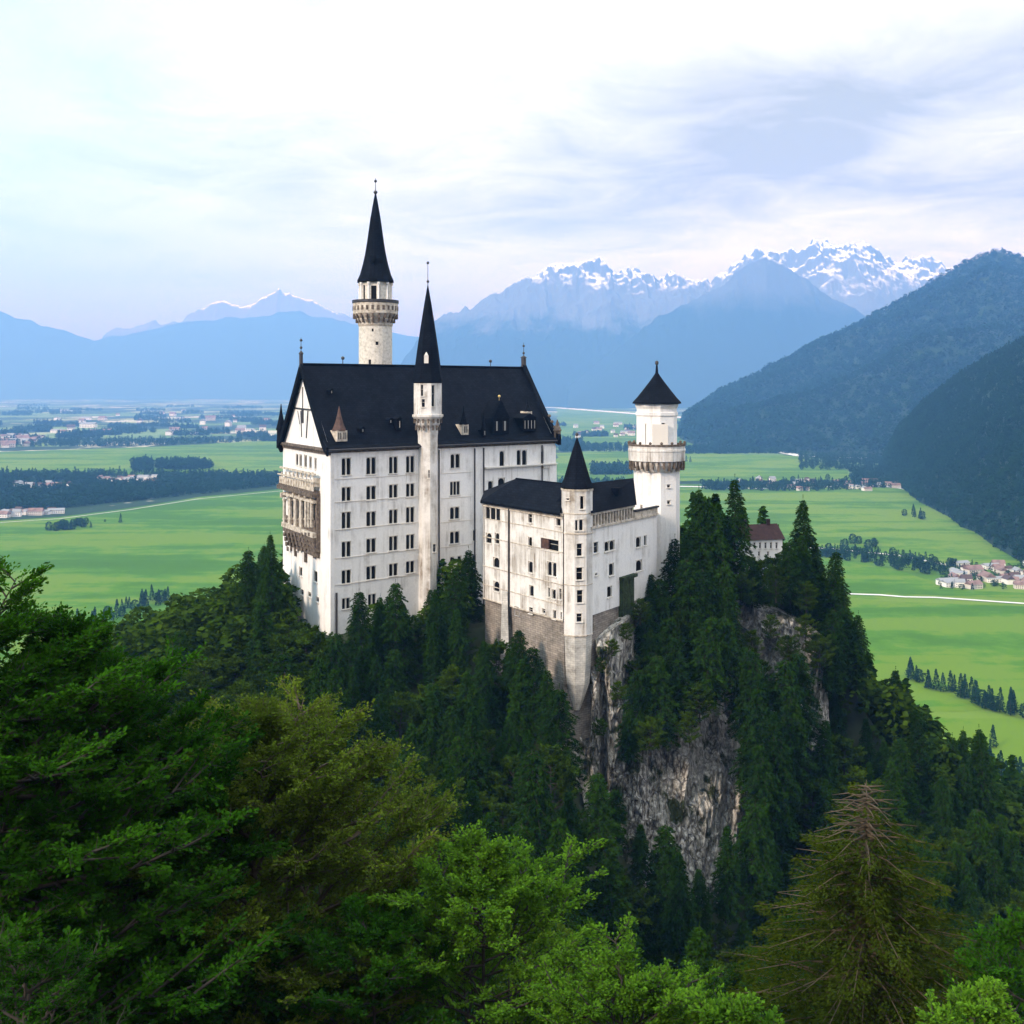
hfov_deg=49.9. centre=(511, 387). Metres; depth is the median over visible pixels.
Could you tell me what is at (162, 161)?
sky
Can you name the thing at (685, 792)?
cliff
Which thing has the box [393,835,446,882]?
beech tree
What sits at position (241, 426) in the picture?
house
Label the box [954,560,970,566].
house
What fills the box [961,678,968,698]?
valley tree
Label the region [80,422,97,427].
house
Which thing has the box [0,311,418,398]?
mountains
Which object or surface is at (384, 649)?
spruce tree
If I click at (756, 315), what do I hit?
mountains
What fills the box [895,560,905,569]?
valley tree
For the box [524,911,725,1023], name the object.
maple bush
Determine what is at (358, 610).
spruce tree
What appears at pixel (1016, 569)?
house
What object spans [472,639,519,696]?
beech tree
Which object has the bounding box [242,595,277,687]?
spruce tree
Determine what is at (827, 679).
spruce tree
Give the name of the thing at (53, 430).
house
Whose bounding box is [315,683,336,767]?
spruce tree
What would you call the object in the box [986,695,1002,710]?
valley tree
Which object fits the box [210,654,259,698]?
beech tree
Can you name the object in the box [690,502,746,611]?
spruce tree
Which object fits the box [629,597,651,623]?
bush
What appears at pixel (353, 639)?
spruce tree
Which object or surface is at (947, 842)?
beech tree
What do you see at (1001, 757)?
valley tree
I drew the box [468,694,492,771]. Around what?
spruce tree
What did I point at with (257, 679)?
beech tree
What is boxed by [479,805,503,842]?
spruce tree
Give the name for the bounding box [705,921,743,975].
beech tree
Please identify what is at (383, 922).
maple tree
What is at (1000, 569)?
house
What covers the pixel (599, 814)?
spruce tree
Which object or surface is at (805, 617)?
bush
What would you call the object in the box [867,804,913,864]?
beech tree
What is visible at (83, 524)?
valley tree
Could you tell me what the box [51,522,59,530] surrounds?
valley tree
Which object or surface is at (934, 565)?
valley tree
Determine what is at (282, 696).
beech tree
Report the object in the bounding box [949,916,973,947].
spruce tree
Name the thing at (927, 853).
spruce tree
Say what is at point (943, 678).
valley tree
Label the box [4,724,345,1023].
beech tree
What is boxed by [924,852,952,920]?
spruce tree
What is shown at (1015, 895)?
beech tree
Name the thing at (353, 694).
spruce tree
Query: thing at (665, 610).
spruce tree
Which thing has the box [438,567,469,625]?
spruce tree
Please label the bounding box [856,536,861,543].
valley tree
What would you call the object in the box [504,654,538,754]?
spruce tree
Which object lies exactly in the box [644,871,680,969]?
spruce tree
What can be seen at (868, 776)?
spruce tree
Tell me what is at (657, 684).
spruce tree
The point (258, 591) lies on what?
spruce tree
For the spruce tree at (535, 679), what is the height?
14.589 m
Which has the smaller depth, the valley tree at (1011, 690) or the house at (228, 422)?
the valley tree at (1011, 690)
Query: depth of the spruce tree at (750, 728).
203.35 m
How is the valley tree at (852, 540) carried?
on the ground
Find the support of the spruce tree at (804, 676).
on the cliff at (685, 792)
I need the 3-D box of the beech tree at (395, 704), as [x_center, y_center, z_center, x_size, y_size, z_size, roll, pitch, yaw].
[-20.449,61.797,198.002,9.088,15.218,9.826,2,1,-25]
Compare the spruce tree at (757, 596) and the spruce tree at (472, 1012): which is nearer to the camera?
the spruce tree at (472, 1012)
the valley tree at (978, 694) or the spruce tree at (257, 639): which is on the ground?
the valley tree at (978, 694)
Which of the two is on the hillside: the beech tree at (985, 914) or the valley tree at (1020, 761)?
the beech tree at (985, 914)
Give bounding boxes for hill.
[678,252,1023,456]
[903,352,1023,562]
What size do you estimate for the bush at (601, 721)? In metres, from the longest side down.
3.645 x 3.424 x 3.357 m
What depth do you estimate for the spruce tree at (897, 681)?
237.57 m
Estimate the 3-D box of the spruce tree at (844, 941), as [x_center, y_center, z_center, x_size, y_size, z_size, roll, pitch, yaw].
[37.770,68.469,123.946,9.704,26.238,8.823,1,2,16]
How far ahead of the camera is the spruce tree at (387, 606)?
232.53 m
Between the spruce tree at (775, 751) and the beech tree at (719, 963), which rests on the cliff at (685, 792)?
the spruce tree at (775, 751)
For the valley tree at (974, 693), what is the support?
on the ground
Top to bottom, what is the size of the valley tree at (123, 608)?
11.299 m
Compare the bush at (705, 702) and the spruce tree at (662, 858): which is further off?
the bush at (705, 702)
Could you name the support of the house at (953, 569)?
on the meadow at (994, 552)
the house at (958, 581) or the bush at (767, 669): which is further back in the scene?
the house at (958, 581)
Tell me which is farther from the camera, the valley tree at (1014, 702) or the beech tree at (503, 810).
the valley tree at (1014, 702)
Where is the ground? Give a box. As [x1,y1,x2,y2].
[0,399,878,520]
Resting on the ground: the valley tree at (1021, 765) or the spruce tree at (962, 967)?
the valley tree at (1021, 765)
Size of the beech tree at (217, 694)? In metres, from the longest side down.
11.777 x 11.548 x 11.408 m
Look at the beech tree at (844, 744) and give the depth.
222.38 m
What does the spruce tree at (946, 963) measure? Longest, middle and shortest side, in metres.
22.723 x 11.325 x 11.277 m
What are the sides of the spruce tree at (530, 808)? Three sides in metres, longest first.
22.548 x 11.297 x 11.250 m
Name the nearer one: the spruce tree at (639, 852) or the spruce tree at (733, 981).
the spruce tree at (733, 981)
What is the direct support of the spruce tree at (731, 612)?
on the cliff at (685, 792)
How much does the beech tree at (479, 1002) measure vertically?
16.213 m
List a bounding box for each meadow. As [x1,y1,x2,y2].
[0,441,282,475]
[0,489,282,669]
[555,408,697,446]
[556,451,850,480]
[633,491,989,555]
[680,484,1023,717]
[811,558,1023,597]
[848,599,1023,711]
[933,718,1023,779]
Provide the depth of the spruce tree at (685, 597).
217.95 m
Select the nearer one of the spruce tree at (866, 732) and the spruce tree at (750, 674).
the spruce tree at (750, 674)
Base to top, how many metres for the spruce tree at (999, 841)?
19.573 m
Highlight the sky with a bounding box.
[0,0,1023,339]
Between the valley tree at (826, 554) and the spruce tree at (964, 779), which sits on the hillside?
the spruce tree at (964, 779)
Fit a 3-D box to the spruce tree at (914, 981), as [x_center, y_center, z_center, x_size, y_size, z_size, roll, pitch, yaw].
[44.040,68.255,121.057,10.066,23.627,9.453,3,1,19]
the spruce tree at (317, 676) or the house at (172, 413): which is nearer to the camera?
the spruce tree at (317, 676)
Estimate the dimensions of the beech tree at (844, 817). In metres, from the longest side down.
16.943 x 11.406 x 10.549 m
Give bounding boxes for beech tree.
[0,555,289,1023]
[0,601,308,1023]
[0,909,142,1023]
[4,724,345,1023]
[19,674,471,1023]
[153,701,199,730]
[155,691,185,724]
[165,676,193,715]
[166,671,218,705]
[177,656,240,703]
[188,645,244,693]
[192,704,222,730]
[204,690,237,706]
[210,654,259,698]
[212,694,255,717]
[217,680,261,706]
[228,671,269,699]
[250,632,312,698]
[257,684,307,725]
[265,661,313,710]
[271,615,300,663]
[274,628,331,680]
[277,671,318,715]
[285,621,333,667]
[323,778,376,870]
[329,755,384,836]
[347,719,379,763]
[349,754,416,812]
[380,691,424,755]
[387,754,442,792]
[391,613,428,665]
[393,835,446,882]
[398,684,446,737]
[433,777,467,834]
[436,664,470,709]
[437,685,473,737]
[459,790,506,834]
[468,958,550,1023]
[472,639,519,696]
[480,801,526,843]
[481,755,546,821]
[486,923,522,963]
[493,921,598,1023]
[523,744,582,835]
[576,974,614,1022]
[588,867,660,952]
[591,940,621,955]
[614,987,693,1023]
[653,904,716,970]
[659,949,683,977]
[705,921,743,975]
[709,958,733,984]
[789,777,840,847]
[821,796,871,851]
[828,734,870,798]
[834,765,887,841]
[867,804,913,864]
[875,870,910,898]
[936,825,989,885]
[949,896,1008,941]
[981,886,1023,936]
[1009,829,1023,860]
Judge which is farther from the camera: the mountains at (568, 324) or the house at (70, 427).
the mountains at (568, 324)
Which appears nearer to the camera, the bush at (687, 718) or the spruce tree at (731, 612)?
the bush at (687, 718)
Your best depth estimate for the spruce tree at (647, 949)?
179.20 m
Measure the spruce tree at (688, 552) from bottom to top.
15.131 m
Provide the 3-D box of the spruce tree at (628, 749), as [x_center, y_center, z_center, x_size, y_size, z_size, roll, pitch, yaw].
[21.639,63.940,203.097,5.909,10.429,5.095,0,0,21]
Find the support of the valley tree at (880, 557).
on the ground
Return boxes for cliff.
[561,599,754,908]
[725,599,828,753]
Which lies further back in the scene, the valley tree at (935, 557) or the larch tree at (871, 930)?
the valley tree at (935, 557)
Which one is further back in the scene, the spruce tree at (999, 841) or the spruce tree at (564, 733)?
the spruce tree at (999, 841)
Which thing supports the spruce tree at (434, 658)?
on the hillside
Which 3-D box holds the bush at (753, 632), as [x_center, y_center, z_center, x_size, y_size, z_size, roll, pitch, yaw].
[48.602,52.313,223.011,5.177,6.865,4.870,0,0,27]
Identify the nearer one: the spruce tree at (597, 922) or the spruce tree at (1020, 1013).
the spruce tree at (1020, 1013)
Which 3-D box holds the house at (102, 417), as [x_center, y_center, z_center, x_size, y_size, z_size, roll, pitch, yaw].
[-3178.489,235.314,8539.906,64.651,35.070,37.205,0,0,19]
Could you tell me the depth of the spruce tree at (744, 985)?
122.05 m
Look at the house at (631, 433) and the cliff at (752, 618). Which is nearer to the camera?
the cliff at (752, 618)
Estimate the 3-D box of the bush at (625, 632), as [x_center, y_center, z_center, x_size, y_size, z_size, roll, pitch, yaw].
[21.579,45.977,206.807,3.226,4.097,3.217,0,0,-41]
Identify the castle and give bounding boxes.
[276,178,685,741]
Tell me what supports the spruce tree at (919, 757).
on the hillside
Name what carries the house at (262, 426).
on the ground
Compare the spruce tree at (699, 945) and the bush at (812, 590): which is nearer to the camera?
the spruce tree at (699, 945)
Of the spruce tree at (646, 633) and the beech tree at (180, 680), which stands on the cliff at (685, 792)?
the spruce tree at (646, 633)
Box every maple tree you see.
[264,887,466,1023]
[342,819,608,1023]
[938,906,1023,1023]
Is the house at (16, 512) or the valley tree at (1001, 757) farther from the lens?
the house at (16, 512)
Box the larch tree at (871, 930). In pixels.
[715,768,1013,1023]
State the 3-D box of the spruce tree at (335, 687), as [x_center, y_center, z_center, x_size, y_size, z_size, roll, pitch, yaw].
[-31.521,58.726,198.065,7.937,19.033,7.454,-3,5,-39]
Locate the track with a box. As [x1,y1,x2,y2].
[0,491,274,522]
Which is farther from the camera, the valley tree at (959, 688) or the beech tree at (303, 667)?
the valley tree at (959, 688)
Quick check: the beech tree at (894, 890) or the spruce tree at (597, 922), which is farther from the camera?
the beech tree at (894, 890)
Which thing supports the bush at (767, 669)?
on the cliff at (685, 792)
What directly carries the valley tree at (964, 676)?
on the ground
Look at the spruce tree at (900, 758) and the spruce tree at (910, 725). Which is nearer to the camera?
the spruce tree at (900, 758)
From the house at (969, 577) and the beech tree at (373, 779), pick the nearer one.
the beech tree at (373, 779)
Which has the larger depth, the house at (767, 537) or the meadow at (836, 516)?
the meadow at (836, 516)
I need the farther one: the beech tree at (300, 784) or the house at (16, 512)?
the house at (16, 512)
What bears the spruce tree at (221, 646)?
on the hillside
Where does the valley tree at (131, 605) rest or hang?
on the ground
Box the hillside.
[192,587,958,963]
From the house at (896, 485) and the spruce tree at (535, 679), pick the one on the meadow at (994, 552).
the house at (896, 485)
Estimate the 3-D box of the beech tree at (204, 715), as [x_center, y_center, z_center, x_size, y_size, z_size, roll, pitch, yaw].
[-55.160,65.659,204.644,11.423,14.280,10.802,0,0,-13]
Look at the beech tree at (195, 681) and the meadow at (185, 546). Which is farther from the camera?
the meadow at (185, 546)
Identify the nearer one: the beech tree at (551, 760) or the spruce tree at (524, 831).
the spruce tree at (524, 831)
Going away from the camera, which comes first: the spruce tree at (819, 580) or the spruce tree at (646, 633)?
the spruce tree at (646, 633)
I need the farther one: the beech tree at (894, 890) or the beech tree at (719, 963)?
the beech tree at (894, 890)
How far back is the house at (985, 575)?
1418.70 m
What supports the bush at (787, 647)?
on the cliff at (752, 618)
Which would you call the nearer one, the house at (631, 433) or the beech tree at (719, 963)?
the beech tree at (719, 963)
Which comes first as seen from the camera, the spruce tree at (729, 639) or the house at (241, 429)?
the spruce tree at (729, 639)
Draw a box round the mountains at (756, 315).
[566,254,865,407]
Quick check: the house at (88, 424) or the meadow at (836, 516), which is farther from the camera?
the house at (88, 424)
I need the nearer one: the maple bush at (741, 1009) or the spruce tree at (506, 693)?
the maple bush at (741, 1009)
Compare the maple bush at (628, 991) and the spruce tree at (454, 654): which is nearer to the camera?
the maple bush at (628, 991)
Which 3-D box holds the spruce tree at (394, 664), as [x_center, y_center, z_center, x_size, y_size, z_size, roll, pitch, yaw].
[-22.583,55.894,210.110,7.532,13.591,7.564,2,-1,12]
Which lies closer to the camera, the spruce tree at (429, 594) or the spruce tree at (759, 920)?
the spruce tree at (759, 920)
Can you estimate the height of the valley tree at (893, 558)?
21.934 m
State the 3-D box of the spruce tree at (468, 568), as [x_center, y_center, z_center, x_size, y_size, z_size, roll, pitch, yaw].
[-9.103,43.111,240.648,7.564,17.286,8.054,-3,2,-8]
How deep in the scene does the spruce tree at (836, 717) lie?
233.62 m
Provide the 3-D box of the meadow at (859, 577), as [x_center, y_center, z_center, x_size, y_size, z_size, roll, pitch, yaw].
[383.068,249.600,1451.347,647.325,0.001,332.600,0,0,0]
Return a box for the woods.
[0,403,1023,589]
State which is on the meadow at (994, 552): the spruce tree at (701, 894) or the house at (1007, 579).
the house at (1007, 579)
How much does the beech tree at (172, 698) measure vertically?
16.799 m
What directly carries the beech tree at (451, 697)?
on the hillside
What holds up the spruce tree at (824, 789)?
on the hillside
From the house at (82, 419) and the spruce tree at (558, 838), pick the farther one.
the house at (82, 419)
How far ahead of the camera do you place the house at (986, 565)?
1515.41 m
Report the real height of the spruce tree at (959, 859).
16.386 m
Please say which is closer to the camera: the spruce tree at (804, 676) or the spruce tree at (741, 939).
the spruce tree at (741, 939)
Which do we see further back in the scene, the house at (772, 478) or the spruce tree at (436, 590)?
the house at (772, 478)
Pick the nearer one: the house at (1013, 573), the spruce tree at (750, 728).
the spruce tree at (750, 728)
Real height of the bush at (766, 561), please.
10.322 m
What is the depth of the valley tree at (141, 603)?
1250.84 m
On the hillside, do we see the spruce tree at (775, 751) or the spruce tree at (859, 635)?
the spruce tree at (859, 635)
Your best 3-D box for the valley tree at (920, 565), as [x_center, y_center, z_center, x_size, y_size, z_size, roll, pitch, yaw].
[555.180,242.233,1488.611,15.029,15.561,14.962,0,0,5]
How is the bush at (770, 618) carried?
on the cliff at (752, 618)
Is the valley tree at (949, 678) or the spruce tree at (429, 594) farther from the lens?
the valley tree at (949, 678)
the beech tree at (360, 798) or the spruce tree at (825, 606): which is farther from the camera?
the spruce tree at (825, 606)
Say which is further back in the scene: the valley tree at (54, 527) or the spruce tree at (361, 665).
the valley tree at (54, 527)
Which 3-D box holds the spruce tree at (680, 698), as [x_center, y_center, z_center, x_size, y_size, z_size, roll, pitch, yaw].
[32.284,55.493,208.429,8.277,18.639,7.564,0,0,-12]
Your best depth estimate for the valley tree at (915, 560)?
1520.78 m
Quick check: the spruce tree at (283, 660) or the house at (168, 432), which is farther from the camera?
the house at (168, 432)
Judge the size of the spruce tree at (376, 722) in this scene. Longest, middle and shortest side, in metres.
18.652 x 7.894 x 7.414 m
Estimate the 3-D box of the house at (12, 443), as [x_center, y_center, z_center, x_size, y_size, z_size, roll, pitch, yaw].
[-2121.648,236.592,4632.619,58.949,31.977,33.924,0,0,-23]
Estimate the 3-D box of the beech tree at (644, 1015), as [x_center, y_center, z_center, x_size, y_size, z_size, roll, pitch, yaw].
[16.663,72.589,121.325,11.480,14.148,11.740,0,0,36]
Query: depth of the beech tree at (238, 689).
205.59 m
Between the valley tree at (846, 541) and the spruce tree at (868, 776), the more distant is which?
the valley tree at (846, 541)
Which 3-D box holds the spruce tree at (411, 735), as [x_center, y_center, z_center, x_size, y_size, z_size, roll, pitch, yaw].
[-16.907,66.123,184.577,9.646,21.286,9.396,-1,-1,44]
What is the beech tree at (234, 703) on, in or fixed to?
on the hillside
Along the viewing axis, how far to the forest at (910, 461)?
2384.58 m
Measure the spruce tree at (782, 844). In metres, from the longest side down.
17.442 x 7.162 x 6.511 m
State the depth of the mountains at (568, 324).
16185.34 m
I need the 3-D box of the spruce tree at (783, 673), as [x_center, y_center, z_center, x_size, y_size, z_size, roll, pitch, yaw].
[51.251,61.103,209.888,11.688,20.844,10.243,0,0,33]
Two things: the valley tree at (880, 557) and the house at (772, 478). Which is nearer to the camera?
the valley tree at (880, 557)
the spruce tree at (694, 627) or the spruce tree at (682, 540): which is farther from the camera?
the spruce tree at (682, 540)
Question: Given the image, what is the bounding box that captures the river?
[545,407,680,417]
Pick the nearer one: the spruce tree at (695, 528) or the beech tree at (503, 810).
the beech tree at (503, 810)
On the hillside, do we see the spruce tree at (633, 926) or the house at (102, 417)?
the spruce tree at (633, 926)
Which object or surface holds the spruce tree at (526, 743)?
on the hillside
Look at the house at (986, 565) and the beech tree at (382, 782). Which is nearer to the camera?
the beech tree at (382, 782)
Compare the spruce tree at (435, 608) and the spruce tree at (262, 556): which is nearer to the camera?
the spruce tree at (435, 608)
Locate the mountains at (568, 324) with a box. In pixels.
[401,238,953,406]
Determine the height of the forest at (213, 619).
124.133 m
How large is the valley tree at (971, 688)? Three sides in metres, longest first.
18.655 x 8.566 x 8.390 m
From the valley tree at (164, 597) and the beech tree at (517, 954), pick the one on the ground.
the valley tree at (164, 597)
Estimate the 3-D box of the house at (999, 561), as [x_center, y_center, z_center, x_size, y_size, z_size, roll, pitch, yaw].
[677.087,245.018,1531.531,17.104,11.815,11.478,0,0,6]
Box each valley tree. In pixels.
[44,521,52,529]
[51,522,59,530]
[60,522,68,529]
[69,521,76,528]
[79,519,86,526]
[113,599,120,617]
[117,606,127,615]
[128,599,139,609]
[139,593,144,606]
[143,589,148,606]
[149,584,154,600]
[155,589,161,605]
[159,590,166,601]
[162,589,167,602]
[166,586,170,600]
[823,547,831,556]
[837,549,845,559]
[842,538,848,546]
[845,553,850,560]
[848,533,856,543]
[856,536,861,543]
[863,539,872,548]
[863,554,869,561]
[871,539,878,546]
[878,552,884,565]
[890,552,894,566]
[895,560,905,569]
[906,657,915,679]
[912,558,920,568]
[912,669,925,681]
[917,561,927,571]
[918,511,926,518]
[921,562,932,573]
[923,669,931,688]
[930,556,938,564]
[931,669,939,689]
[932,561,941,570]
[938,565,947,574]
[939,672,947,691]
[945,557,953,565]
[945,670,953,691]
[949,675,956,691]
[954,673,966,697]
[959,674,967,696]
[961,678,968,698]
[966,676,973,698]
[969,679,980,703]
[973,689,988,705]
[981,691,987,708]
[986,685,993,706]
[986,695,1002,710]
[987,688,995,708]
[988,725,998,747]
[993,687,1004,711]
[997,750,1004,775]
[1004,691,1014,714]
[1006,687,1018,712]
[1009,690,1018,712]
[1017,703,1023,717]
[1017,763,1023,779]
[1018,756,1023,772]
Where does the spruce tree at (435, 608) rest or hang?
on the hillside
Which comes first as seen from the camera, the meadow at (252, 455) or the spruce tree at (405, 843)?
the spruce tree at (405, 843)
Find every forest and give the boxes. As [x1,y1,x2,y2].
[45,527,1023,852]
[678,247,1023,454]
[882,335,1023,562]
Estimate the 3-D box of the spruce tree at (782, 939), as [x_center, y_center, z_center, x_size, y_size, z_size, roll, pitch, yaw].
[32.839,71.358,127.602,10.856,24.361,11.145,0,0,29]
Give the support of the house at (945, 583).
on the meadow at (859, 577)
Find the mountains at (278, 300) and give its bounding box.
[102,289,357,338]
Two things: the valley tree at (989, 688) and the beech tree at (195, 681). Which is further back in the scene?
the valley tree at (989, 688)
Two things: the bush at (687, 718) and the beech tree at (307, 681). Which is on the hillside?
the beech tree at (307, 681)
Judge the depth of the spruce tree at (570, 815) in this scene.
176.17 m
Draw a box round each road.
[680,486,900,488]
[779,452,866,457]
[850,593,1023,603]
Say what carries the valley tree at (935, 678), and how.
on the ground
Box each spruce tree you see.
[210,641,236,689]
[230,547,259,603]
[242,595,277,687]
[248,569,273,638]
[251,546,266,601]
[253,535,286,611]
[262,650,301,696]
[303,650,343,747]
[310,633,354,706]
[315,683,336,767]
[324,634,350,688]
[327,663,355,732]
[333,706,363,809]
[344,592,378,656]
[344,666,365,738]
[345,641,374,713]
[346,613,363,660]
[362,650,391,726]
[362,693,397,782]
[364,593,388,669]
[369,598,396,678]
[379,579,414,642]
[383,649,411,718]
[384,596,393,629]
[385,614,422,688]
[391,719,427,814]
[391,774,409,841]
[394,785,434,902]
[414,683,448,760]
[417,589,450,684]
[418,686,446,774]
[419,622,447,694]
[420,776,445,863]
[422,586,447,658]
[422,590,432,624]
[425,757,463,876]
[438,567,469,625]
[442,606,473,685]
[447,595,472,646]
[456,702,497,813]
[458,546,484,623]
[458,775,485,834]
[462,959,486,1023]
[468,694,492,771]
[469,638,511,735]
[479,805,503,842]
[498,648,515,721]
[500,630,529,691]
[501,819,514,837]
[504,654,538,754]
[507,818,544,958]
[508,729,544,824]
[510,747,566,876]
[516,647,546,724]
[525,810,586,952]
[532,666,558,747]
[535,689,588,797]
[550,805,588,865]
[562,786,596,907]
[570,838,594,946]
[580,768,624,871]
[583,847,644,945]
[587,915,606,954]
[603,787,629,858]
[611,921,644,960]
[613,707,643,762]
[616,666,657,752]
[626,821,652,884]
[629,942,645,971]
[633,902,671,969]
[634,606,662,659]
[640,651,683,749]
[643,579,679,645]
[644,574,656,605]
[644,824,681,909]
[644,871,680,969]
[655,613,689,693]
[655,849,698,958]
[657,539,687,621]
[663,635,704,730]
[668,553,709,640]
[674,489,724,606]
[678,926,698,972]
[679,921,715,1009]
[680,534,688,550]
[680,539,695,571]
[682,611,703,683]
[684,565,725,647]
[686,611,734,715]
[688,869,714,938]
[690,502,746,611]
[698,961,732,1008]
[709,563,738,631]
[710,612,742,693]
[710,822,747,924]
[715,593,747,659]
[716,474,760,599]
[717,510,736,568]
[722,647,751,719]
[725,643,774,744]
[726,959,743,998]
[728,686,773,796]
[729,916,761,969]
[731,799,776,908]
[732,680,782,797]
[736,740,789,852]
[738,940,772,1022]
[742,557,765,608]
[743,832,787,954]
[745,711,802,842]
[758,563,782,608]
[759,918,781,970]
[762,901,812,1023]
[765,655,812,767]
[773,845,796,914]
[775,542,807,604]
[775,831,793,870]
[776,681,818,801]
[779,500,825,622]
[781,863,814,932]
[782,653,825,743]
[784,769,805,835]
[784,800,801,867]
[786,921,845,1023]
[791,535,818,601]
[797,779,844,883]
[801,715,842,831]
[805,542,832,619]
[806,854,834,911]
[809,610,850,697]
[810,551,851,642]
[814,583,843,644]
[828,691,848,743]
[830,578,860,667]
[831,900,863,1023]
[837,610,875,692]
[840,775,862,835]
[857,715,877,773]
[861,762,876,796]
[869,807,890,880]
[870,737,890,793]
[874,761,916,891]
[879,666,907,754]
[881,734,927,854]
[882,915,942,1020]
[893,888,934,962]
[896,703,914,761]
[900,844,924,898]
[905,710,935,803]
[918,719,937,767]
[920,782,950,836]
[920,846,954,918]
[924,773,957,869]
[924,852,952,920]
[927,867,952,951]
[935,946,955,988]
[938,734,972,814]
[944,842,974,911]
[946,788,968,838]
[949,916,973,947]
[949,946,979,1010]
[950,860,991,935]
[951,872,987,939]
[952,760,978,824]
[952,804,996,908]
[957,726,971,774]
[963,724,1005,833]
[977,849,1011,938]
[988,824,1016,883]
[988,943,1023,1023]
[994,811,1010,836]
[1010,904,1021,937]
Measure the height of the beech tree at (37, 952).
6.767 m
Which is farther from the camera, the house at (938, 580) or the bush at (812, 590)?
the house at (938, 580)
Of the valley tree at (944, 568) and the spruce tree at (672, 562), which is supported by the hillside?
the spruce tree at (672, 562)
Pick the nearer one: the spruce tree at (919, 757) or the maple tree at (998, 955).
the maple tree at (998, 955)
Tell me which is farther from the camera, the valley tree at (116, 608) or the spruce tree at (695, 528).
the valley tree at (116, 608)
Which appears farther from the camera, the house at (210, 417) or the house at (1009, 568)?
the house at (210, 417)
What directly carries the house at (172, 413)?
on the ground
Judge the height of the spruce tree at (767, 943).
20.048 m
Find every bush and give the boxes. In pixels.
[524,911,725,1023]
[591,717,607,736]
[594,657,606,672]
[603,638,620,656]
[609,680,627,699]
[618,622,634,640]
[623,654,651,688]
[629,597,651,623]
[632,715,667,754]
[648,661,680,698]
[669,983,784,1023]
[674,710,701,747]
[682,682,716,722]
[738,555,766,592]
[740,628,764,658]
[756,659,775,688]
[758,558,775,598]
[759,553,788,602]
[761,613,780,642]
[772,635,803,661]
[792,579,821,613]
[794,614,818,639]
[802,634,839,672]
[914,974,1023,1023]
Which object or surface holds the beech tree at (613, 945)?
on the hillside
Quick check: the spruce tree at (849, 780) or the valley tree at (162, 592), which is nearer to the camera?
the spruce tree at (849, 780)
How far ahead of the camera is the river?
12178.51 m
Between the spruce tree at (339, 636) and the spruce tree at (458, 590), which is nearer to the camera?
the spruce tree at (339, 636)
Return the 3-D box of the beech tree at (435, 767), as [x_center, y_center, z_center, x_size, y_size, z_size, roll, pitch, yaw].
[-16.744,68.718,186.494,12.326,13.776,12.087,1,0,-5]
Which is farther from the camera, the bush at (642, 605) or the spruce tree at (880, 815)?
the bush at (642, 605)
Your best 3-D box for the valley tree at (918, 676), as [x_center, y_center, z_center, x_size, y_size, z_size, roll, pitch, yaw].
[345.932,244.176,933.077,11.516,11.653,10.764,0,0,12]
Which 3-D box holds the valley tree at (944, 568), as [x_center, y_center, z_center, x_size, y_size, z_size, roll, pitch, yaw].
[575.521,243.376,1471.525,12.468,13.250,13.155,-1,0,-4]
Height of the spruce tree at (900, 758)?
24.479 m
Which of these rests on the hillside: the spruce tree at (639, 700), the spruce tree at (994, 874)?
the spruce tree at (994, 874)
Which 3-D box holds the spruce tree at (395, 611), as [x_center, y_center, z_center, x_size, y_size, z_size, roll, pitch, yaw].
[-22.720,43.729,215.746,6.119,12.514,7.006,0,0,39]
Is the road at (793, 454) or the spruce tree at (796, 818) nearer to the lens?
the spruce tree at (796, 818)
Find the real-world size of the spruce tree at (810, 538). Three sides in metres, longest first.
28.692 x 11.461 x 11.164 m
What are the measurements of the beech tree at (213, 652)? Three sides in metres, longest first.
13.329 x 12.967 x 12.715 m
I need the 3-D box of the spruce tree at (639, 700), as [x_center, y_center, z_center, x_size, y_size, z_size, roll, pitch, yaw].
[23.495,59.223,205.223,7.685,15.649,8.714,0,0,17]
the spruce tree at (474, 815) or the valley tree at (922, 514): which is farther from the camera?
the valley tree at (922, 514)
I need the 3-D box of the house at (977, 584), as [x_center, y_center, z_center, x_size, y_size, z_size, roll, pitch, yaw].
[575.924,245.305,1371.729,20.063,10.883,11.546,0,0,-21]
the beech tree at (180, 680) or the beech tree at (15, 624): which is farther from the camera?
the beech tree at (180, 680)
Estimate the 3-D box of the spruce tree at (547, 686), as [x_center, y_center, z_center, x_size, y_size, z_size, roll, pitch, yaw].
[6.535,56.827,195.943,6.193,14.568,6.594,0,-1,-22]
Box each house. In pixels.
[0,440,15,447]
[0,511,9,517]
[9,438,25,443]
[12,509,21,516]
[15,435,28,437]
[22,441,29,445]
[27,508,44,515]
[44,510,51,514]
[48,508,64,513]
[50,429,62,432]
[66,424,74,430]
[78,418,85,422]
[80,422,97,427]
[81,416,91,419]
[98,416,106,419]
[137,475,150,478]
[165,430,173,434]
[169,412,176,415]
[200,418,205,424]
[205,415,215,420]
[224,420,231,425]
[235,428,244,432]
[236,425,245,430]
[259,425,265,430]
[627,431,635,435]
[737,519,784,583]
[769,476,775,481]
[849,485,860,488]
[864,487,871,490]
[890,483,900,487]
[935,577,957,584]
[940,579,954,586]
[948,572,959,577]
[949,567,962,571]
[950,570,967,574]
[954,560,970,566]
[954,578,965,587]
[959,574,972,580]
[962,564,983,573]
[964,580,982,588]
[979,570,995,581]
[981,563,998,569]
[987,576,1001,582]
[991,560,1005,564]
[991,564,1004,570]
[993,565,1006,573]
[1001,574,1014,584]
[1005,565,1012,571]
[1008,572,1019,575]
[1011,566,1022,574]
[1013,581,1023,588]

